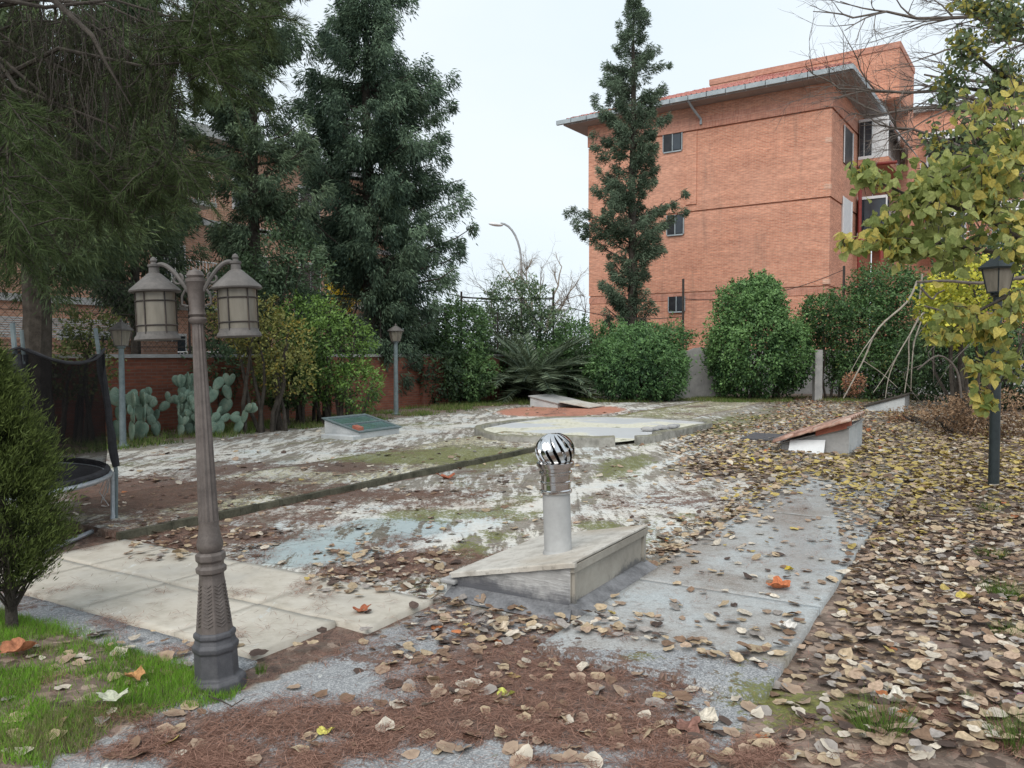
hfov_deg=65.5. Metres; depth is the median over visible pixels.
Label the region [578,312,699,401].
shrub
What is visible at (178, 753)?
fallen leaf
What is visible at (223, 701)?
fallen twig
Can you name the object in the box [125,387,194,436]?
prickly pear cactus
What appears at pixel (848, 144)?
window
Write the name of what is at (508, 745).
fallen leaf
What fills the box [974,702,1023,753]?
grass tuft
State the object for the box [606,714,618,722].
fallen leaf
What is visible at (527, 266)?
bare tree
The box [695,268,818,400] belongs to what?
ivy shrub
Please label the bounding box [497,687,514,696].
leaf
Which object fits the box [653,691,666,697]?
fallen leaf
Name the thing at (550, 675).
fallen leaf
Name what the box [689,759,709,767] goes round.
fallen leaf
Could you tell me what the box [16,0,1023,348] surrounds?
sky
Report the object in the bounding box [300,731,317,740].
fallen leaf
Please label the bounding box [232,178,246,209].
window
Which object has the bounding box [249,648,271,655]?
fallen leaf
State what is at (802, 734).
fallen leaf
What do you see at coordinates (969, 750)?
fallen leaf
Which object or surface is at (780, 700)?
fallen leaf
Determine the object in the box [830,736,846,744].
fallen leaf
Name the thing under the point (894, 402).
hatch
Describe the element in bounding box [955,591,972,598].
leaf
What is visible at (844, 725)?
fallen leaf
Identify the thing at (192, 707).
fallen leaf
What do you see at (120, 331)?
garden lamp post
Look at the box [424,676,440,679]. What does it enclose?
fallen leaf
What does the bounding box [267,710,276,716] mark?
fallen leaf
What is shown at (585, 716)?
fallen leaf
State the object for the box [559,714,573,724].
fallen leaf
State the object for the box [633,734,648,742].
fallen leaf
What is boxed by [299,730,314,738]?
fallen leaf
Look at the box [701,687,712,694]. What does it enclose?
fallen leaf
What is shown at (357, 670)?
fallen leaf
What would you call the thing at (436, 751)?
fallen leaf
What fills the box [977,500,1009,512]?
grass tuft
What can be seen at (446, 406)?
verge grass
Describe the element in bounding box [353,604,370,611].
leaf
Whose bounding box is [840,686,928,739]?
grass tuft
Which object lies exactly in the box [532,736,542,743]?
fallen leaf
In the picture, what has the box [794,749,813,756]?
fallen leaf
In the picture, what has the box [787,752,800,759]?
fallen leaf
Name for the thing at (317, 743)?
fallen leaf
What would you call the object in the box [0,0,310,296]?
pine tree
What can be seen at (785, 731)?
fallen leaf
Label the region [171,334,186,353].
window
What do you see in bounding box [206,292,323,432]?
shrub
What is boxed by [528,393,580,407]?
concrete hatch
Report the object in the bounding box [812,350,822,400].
concrete post
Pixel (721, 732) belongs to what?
fallen leaf
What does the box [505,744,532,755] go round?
fallen leaf
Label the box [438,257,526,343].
bare tree
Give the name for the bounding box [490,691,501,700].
fallen leaf
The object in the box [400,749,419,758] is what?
fallen leaf
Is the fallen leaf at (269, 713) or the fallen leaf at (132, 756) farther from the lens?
the fallen leaf at (269, 713)
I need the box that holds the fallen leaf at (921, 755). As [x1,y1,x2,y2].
[908,747,926,759]
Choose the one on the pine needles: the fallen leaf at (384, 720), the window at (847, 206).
the fallen leaf at (384, 720)
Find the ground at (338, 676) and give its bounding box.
[0,394,1023,767]
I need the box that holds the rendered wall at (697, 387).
[675,347,725,397]
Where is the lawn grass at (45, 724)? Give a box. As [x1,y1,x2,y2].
[0,602,247,767]
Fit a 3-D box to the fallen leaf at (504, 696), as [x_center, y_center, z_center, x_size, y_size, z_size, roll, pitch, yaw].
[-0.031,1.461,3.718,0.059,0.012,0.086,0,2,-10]
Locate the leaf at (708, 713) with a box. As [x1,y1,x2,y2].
[691,707,717,722]
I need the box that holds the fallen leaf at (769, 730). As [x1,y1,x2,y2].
[763,727,774,732]
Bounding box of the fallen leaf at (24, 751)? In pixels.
[15,746,33,754]
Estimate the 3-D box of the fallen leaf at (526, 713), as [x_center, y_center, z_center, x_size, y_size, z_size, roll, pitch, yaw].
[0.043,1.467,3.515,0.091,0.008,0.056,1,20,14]
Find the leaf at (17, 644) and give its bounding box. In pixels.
[0,637,37,652]
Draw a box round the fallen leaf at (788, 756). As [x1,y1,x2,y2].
[780,752,791,760]
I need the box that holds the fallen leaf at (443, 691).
[430,685,446,695]
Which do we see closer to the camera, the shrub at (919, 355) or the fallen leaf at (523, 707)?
the fallen leaf at (523, 707)
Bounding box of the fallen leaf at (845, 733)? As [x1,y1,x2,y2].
[837,731,850,736]
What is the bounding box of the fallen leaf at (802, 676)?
[791,674,806,679]
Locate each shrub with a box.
[52,306,133,390]
[181,206,344,406]
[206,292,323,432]
[249,317,328,425]
[265,289,386,423]
[342,303,465,405]
[422,293,501,403]
[467,313,624,398]
[475,270,578,353]
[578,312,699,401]
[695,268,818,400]
[795,257,954,400]
[841,372,907,421]
[882,383,1023,437]
[888,221,1023,410]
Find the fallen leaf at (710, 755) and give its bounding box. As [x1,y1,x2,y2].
[707,753,723,760]
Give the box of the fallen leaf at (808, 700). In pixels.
[798,697,810,703]
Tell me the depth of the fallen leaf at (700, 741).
3.29 m
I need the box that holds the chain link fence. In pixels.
[0,272,558,353]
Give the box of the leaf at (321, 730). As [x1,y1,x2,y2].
[317,726,334,734]
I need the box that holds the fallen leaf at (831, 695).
[827,692,837,699]
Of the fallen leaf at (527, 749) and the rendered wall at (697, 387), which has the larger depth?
the rendered wall at (697, 387)
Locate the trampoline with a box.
[2,323,119,556]
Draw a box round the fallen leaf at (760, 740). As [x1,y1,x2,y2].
[752,738,775,751]
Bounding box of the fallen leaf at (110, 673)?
[107,672,122,680]
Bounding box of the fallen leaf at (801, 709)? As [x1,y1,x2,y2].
[792,706,804,713]
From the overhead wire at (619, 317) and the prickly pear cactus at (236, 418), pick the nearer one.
the prickly pear cactus at (236, 418)
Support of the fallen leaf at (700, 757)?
on the pine needles
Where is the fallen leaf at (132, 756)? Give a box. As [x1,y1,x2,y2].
[122,751,145,757]
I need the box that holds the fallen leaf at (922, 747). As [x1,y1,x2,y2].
[914,744,935,757]
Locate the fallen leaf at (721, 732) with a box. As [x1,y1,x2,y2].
[707,729,726,735]
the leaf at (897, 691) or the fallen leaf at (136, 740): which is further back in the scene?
the leaf at (897, 691)
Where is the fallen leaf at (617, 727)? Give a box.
[606,723,623,738]
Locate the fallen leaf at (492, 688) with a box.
[480,684,502,694]
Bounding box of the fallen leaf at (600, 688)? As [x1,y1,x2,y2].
[592,686,604,694]
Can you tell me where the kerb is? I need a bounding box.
[116,446,535,539]
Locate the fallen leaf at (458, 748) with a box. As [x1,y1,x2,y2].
[454,745,471,750]
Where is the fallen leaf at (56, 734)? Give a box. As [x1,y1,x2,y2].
[43,729,59,741]
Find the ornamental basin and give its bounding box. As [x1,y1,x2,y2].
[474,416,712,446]
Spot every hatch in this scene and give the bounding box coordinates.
[321,413,401,439]
[441,524,657,621]
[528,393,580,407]
[772,411,864,453]
[863,392,911,411]
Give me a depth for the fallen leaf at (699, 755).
3.17 m
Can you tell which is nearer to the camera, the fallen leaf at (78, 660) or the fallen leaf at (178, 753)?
the fallen leaf at (178, 753)
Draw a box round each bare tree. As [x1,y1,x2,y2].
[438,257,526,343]
[488,236,592,348]
[544,269,603,346]
[758,0,1023,170]
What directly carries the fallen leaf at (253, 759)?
on the pine needles
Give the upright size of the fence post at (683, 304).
4.409 m
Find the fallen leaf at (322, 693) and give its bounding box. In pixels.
[312,689,327,697]
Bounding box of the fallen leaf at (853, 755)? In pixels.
[845,751,860,760]
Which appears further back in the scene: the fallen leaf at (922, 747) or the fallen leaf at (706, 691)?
the fallen leaf at (706, 691)
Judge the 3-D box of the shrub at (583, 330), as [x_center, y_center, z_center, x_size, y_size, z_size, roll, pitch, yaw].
[0.969,-1.002,29.023,6.728,3.249,4.149,0,2,0]
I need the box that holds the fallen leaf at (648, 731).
[632,728,650,740]
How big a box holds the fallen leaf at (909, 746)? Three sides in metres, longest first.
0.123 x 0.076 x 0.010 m
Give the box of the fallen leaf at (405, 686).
[402,683,415,691]
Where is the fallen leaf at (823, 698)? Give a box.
[819,696,829,701]
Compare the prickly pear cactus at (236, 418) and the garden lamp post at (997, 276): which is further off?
the prickly pear cactus at (236, 418)
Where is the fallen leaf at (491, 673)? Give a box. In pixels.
[489,671,502,678]
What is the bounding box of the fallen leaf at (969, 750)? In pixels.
[958,747,971,755]
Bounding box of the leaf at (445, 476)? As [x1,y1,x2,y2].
[436,472,454,477]
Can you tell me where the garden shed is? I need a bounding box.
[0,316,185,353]
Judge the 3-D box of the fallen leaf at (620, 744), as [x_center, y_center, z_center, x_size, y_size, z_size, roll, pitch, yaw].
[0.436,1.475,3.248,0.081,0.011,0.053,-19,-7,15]
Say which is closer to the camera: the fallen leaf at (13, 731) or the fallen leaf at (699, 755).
the fallen leaf at (699, 755)
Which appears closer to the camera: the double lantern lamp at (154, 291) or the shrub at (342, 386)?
the double lantern lamp at (154, 291)
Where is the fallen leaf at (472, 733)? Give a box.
[466,730,483,737]
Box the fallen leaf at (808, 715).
[790,708,818,719]
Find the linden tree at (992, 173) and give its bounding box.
[833,66,1023,417]
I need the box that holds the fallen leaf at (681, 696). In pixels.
[671,691,692,700]
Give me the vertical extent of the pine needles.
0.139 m
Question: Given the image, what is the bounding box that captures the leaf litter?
[34,396,1023,753]
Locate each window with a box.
[57,331,109,339]
[157,244,185,281]
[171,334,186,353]
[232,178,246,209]
[297,185,319,220]
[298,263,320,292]
[663,132,682,153]
[666,214,683,235]
[668,296,684,312]
[841,196,852,237]
[843,125,853,168]
[925,216,965,238]
[926,137,964,166]
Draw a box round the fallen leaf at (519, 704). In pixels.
[508,700,525,707]
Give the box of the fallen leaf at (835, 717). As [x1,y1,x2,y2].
[832,713,847,722]
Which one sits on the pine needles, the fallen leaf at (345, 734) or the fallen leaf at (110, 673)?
the fallen leaf at (345, 734)
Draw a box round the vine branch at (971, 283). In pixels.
[904,275,1023,411]
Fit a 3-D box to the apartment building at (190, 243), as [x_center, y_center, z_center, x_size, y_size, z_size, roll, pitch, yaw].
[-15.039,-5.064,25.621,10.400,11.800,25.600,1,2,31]
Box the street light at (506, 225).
[489,222,522,317]
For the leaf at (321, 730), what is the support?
on the pine needles
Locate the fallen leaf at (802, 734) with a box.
[789,728,805,739]
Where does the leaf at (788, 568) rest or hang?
on the path
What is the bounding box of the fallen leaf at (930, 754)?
[920,749,935,759]
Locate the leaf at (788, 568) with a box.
[784,565,793,569]
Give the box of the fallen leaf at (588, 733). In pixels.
[584,729,596,738]
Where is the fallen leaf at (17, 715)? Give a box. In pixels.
[9,711,28,721]
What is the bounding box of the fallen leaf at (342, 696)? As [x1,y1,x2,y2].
[339,693,355,702]
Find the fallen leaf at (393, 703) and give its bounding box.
[389,699,406,710]
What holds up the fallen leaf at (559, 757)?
on the pine needles
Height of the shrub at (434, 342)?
3.540 m
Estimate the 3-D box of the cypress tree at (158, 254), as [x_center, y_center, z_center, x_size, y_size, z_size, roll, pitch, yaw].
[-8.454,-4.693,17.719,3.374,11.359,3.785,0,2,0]
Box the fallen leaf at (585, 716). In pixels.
[571,712,588,722]
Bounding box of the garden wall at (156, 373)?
[55,354,524,435]
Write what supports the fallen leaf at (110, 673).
on the lawn grass at (45, 724)
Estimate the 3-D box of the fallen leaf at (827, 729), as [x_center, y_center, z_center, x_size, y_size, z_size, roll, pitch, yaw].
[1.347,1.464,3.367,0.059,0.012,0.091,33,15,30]
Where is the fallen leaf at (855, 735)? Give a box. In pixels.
[848,728,861,738]
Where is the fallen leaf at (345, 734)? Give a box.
[339,732,354,737]
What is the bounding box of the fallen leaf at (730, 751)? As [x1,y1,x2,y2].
[718,747,734,755]
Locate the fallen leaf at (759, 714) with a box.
[751,706,763,718]
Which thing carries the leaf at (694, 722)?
on the pine needles
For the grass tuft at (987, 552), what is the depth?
6.11 m
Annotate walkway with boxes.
[44,431,583,538]
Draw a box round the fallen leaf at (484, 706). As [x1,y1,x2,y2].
[480,705,489,714]
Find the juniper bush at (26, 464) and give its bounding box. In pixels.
[0,328,88,629]
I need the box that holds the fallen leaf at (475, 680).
[465,677,486,684]
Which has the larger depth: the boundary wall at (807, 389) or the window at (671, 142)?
the window at (671, 142)
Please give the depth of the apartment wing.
46.17 m
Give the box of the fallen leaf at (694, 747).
[686,745,707,755]
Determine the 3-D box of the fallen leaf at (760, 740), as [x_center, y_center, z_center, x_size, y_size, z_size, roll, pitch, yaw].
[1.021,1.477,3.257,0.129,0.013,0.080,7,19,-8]
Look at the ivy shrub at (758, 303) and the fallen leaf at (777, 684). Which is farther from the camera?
the ivy shrub at (758, 303)
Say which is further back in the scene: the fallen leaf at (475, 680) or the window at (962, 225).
the window at (962, 225)
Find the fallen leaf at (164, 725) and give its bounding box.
[154,723,176,733]
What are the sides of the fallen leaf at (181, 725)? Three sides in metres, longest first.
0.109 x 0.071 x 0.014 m
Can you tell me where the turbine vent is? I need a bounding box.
[535,433,574,554]
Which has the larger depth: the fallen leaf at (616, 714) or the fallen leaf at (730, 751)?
the fallen leaf at (616, 714)
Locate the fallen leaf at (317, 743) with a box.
[308,741,325,745]
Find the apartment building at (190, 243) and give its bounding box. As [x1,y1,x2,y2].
[0,34,390,357]
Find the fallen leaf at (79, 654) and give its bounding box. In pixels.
[74,653,87,657]
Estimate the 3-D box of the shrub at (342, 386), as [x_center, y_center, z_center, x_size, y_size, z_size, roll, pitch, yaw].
[-4.340,-0.646,18.564,2.906,3.231,2.555,0,2,0]
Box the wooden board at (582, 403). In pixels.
[559,400,604,407]
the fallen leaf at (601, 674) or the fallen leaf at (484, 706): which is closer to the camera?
the fallen leaf at (484, 706)
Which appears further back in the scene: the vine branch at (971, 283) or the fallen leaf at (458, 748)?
the vine branch at (971, 283)
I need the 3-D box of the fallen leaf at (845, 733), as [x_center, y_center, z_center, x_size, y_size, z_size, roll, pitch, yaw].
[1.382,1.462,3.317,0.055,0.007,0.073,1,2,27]
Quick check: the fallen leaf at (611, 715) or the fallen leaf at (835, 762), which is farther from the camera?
the fallen leaf at (611, 715)
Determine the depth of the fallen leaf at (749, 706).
3.64 m
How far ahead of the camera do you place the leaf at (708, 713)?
3.51 m
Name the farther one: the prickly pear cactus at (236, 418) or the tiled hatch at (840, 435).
the prickly pear cactus at (236, 418)
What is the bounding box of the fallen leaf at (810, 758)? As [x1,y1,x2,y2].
[804,748,824,764]
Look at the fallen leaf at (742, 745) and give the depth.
3.25 m
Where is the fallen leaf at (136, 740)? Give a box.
[118,735,140,750]
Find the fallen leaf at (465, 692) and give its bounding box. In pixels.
[452,689,470,699]
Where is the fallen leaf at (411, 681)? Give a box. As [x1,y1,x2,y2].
[403,677,414,686]
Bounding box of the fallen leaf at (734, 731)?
[720,726,739,736]
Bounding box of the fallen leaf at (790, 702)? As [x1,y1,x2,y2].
[779,701,799,706]
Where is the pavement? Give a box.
[0,539,432,670]
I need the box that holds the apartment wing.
[909,92,1023,338]
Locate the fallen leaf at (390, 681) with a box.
[384,679,401,687]
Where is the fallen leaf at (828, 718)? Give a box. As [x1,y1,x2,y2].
[822,715,832,720]
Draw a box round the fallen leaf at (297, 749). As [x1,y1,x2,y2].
[291,745,309,751]
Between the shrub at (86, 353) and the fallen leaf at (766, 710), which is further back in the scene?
the shrub at (86, 353)
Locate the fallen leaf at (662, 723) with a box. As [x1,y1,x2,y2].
[652,720,664,728]
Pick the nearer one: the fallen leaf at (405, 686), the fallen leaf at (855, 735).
the fallen leaf at (855, 735)
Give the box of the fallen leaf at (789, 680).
[782,678,791,682]
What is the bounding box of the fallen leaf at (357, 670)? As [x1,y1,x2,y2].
[351,668,363,673]
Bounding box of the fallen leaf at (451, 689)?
[448,685,463,694]
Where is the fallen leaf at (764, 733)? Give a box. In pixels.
[753,732,770,737]
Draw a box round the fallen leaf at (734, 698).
[730,695,741,700]
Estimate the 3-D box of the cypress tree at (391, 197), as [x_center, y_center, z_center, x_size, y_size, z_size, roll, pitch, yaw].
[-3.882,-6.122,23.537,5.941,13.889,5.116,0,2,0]
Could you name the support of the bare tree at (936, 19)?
on the ground at (338, 676)
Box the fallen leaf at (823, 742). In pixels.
[820,738,843,752]
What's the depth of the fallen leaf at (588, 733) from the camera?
3.37 m
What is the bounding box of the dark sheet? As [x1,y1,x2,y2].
[740,433,788,441]
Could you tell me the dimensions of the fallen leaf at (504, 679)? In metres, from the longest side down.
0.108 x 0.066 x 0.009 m
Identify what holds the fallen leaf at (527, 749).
on the pine needles
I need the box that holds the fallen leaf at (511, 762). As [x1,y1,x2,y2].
[509,752,527,767]
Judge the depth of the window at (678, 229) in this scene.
38.66 m
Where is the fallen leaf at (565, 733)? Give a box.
[561,731,573,741]
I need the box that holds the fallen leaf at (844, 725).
[837,719,853,729]
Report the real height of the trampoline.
1.844 m
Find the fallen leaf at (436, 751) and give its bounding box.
[432,747,443,753]
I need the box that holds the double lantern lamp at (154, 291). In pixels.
[128,254,261,694]
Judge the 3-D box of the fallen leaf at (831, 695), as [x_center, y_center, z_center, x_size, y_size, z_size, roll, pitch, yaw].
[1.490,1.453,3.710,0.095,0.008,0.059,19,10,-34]
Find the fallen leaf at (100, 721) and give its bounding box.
[94,716,109,723]
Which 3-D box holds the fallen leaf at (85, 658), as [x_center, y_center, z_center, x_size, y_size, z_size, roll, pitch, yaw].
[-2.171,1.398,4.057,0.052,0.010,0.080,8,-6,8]
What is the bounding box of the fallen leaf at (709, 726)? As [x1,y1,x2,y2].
[698,722,712,730]
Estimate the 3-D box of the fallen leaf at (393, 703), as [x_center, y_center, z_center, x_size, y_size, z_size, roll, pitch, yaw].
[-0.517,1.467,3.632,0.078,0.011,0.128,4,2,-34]
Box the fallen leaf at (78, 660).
[71,658,85,665]
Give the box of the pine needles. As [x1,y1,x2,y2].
[0,468,1023,767]
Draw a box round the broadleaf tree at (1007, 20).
[916,0,1023,246]
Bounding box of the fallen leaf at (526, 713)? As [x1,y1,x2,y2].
[512,711,530,720]
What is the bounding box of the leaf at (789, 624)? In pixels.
[778,619,796,629]
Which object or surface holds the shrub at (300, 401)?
on the ground at (338, 676)
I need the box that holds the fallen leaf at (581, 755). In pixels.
[575,752,588,761]
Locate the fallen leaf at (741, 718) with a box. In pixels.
[735,716,746,720]
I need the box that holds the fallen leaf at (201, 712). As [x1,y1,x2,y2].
[197,708,205,713]
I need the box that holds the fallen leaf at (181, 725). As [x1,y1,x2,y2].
[169,723,185,733]
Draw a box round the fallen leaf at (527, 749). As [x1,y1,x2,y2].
[515,741,532,762]
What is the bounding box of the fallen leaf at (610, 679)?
[605,674,616,684]
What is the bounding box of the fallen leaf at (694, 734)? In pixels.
[678,732,702,743]
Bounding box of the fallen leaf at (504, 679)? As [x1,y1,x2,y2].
[498,678,511,683]
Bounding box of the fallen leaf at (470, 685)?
[467,682,479,689]
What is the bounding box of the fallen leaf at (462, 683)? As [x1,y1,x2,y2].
[455,680,466,687]
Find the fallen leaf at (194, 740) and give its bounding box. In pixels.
[190,738,207,749]
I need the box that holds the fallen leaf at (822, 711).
[816,708,827,715]
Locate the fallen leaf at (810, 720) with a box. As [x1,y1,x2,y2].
[801,715,813,723]
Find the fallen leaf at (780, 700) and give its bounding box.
[772,698,791,704]
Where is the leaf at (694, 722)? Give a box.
[671,716,700,733]
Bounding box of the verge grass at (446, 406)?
[106,392,883,449]
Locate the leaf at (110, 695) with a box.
[96,688,127,700]
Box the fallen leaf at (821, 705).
[816,701,830,713]
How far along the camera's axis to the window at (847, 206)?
37.12 m
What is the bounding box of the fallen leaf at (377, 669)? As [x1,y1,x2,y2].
[375,665,389,673]
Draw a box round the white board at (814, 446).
[788,440,825,453]
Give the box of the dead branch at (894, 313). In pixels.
[843,274,923,397]
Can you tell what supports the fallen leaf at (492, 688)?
on the pine needles
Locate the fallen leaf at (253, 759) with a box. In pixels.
[245,752,261,764]
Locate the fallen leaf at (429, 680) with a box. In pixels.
[426,675,438,685]
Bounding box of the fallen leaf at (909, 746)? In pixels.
[906,739,916,756]
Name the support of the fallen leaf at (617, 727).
on the pine needles
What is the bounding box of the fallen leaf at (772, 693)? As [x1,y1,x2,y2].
[770,691,780,696]
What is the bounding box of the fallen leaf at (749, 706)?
[740,700,756,711]
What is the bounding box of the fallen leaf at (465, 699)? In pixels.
[455,694,469,701]
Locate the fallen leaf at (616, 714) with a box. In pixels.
[605,713,621,720]
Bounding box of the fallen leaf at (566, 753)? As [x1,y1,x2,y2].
[562,748,577,762]
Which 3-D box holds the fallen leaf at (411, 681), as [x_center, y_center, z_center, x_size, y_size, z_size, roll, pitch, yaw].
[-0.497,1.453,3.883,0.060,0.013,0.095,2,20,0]
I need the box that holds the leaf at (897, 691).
[883,686,911,701]
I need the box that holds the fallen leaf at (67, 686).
[54,684,70,689]
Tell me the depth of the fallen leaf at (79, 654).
4.11 m
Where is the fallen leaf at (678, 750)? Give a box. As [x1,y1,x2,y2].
[671,746,682,751]
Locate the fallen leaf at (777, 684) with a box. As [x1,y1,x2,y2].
[773,680,790,688]
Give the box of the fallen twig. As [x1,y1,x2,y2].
[206,696,243,706]
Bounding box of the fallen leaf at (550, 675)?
[540,674,551,680]
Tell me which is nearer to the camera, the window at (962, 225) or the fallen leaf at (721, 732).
the fallen leaf at (721, 732)
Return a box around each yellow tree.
[325,279,361,346]
[906,248,1023,426]
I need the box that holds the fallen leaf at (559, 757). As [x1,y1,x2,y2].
[550,753,569,761]
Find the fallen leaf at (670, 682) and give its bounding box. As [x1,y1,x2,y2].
[661,680,673,686]
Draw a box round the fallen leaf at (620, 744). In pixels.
[610,742,626,747]
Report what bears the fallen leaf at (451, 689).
on the pine needles
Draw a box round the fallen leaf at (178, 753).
[171,749,186,758]
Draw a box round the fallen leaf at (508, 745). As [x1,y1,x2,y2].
[502,739,518,754]
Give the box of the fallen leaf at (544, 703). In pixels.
[535,701,548,711]
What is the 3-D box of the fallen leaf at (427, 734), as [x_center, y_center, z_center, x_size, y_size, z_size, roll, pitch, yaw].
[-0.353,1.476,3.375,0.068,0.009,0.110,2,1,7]
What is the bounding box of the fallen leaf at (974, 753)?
[961,746,979,757]
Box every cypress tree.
[53,0,214,353]
[181,0,339,353]
[281,0,480,395]
[561,0,691,373]
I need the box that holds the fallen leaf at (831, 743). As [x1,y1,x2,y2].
[814,738,839,755]
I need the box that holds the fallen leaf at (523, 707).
[521,705,535,714]
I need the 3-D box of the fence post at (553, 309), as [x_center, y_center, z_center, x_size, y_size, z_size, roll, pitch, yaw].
[1.579,-1.538,30.464,0.078,4.090,0.090,0,2,0]
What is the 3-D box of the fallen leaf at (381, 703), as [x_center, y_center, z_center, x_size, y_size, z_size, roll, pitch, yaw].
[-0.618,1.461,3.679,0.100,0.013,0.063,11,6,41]
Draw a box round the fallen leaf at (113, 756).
[97,752,120,758]
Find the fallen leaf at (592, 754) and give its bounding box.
[582,751,602,767]
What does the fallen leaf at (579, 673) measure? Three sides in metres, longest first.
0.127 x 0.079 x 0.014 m
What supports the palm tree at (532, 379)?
on the ground at (338, 676)
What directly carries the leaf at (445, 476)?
on the ground at (338, 676)
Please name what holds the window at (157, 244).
in the apartment building at (190, 243)
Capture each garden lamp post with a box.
[108,319,133,447]
[387,324,403,414]
[978,255,1018,487]
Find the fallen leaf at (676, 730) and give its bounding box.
[668,728,681,737]
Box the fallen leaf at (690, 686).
[685,685,698,691]
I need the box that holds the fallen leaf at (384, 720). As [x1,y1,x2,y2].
[375,716,394,732]
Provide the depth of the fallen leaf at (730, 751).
3.22 m
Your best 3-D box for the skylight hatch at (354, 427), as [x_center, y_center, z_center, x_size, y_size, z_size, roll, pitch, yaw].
[-3.029,0.859,15.792,0.990,0.419,1.490,1,2,31]
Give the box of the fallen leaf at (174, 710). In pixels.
[160,708,186,715]
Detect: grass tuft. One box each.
[253,661,268,674]
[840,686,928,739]
[957,686,977,703]
[972,570,1023,601]
[973,543,1011,559]
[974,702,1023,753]
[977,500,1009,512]
[989,616,1023,642]
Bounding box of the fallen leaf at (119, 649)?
[110,646,127,656]
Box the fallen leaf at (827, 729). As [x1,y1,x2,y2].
[824,725,833,735]
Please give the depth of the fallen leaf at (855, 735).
3.31 m
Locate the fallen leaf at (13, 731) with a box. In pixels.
[6,728,24,737]
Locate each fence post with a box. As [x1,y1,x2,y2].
[552,290,553,338]
[682,279,683,347]
[841,266,844,396]
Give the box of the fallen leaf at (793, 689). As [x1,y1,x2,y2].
[781,682,803,694]
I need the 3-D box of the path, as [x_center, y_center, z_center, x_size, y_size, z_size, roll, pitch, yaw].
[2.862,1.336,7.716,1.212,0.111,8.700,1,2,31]
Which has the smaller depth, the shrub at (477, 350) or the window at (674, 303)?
the shrub at (477, 350)
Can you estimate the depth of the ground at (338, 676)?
6.08 m
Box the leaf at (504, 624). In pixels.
[490,621,508,632]
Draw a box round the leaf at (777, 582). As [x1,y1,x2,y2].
[766,576,790,587]
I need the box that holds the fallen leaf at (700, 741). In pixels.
[691,738,709,749]
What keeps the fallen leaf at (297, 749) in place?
on the pine needles
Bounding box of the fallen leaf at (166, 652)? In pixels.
[155,650,174,660]
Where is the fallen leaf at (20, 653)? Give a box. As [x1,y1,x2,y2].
[9,650,25,656]
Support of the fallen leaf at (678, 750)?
on the pine needles
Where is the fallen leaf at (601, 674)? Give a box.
[590,672,604,679]
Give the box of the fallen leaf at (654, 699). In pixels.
[645,697,670,706]
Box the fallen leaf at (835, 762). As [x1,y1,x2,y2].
[817,750,840,765]
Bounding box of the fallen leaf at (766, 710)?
[755,705,771,715]
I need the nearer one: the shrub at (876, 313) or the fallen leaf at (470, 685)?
the fallen leaf at (470, 685)
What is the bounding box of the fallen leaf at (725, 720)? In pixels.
[718,715,732,724]
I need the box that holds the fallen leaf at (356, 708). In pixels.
[351,706,362,715]
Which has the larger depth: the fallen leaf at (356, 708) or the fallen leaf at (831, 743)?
the fallen leaf at (356, 708)
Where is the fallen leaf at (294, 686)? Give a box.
[286,684,300,688]
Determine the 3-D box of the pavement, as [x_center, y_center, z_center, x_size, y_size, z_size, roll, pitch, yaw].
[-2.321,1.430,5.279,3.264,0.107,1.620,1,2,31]
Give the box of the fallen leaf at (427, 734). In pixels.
[419,728,435,737]
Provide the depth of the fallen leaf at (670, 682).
3.88 m
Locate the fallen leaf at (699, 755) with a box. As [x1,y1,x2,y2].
[696,752,705,759]
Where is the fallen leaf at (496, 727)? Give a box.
[494,725,504,733]
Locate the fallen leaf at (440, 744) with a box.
[435,740,456,752]
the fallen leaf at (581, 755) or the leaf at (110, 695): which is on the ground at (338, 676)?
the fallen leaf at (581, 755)
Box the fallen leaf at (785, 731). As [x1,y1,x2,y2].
[778,729,797,737]
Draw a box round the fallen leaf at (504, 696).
[499,693,511,700]
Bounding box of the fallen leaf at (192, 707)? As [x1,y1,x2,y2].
[180,700,198,709]
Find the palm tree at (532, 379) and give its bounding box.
[466,328,602,403]
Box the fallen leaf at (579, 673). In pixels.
[569,672,585,683]
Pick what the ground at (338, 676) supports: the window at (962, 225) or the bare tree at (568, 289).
the bare tree at (568, 289)
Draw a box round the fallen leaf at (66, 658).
[59,653,75,663]
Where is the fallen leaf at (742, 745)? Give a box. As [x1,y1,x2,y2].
[738,743,755,753]
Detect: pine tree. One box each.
[0,0,235,357]
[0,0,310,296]
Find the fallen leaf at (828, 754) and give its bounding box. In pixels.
[826,751,838,758]
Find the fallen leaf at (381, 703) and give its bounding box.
[373,699,387,705]
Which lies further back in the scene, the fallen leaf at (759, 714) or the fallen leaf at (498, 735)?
the fallen leaf at (759, 714)
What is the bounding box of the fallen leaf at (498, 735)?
[494,733,507,737]
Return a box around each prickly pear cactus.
[108,387,146,440]
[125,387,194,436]
[172,372,235,430]
[211,402,257,432]
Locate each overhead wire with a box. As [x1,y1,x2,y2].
[462,297,551,299]
[462,299,551,301]
[554,302,681,318]
[684,270,842,299]
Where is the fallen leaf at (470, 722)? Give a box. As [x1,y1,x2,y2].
[459,719,472,727]
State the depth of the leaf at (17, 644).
4.10 m
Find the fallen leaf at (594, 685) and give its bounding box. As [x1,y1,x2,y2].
[587,682,602,690]
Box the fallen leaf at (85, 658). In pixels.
[82,656,92,659]
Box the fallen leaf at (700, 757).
[688,752,703,762]
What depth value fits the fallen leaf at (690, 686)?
3.82 m
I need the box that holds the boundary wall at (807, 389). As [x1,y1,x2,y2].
[579,350,1023,393]
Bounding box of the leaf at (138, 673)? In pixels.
[125,665,144,679]
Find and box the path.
[537,461,912,703]
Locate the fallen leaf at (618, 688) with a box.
[613,684,627,696]
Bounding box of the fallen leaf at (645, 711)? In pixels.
[636,710,650,718]
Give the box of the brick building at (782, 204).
[556,41,917,349]

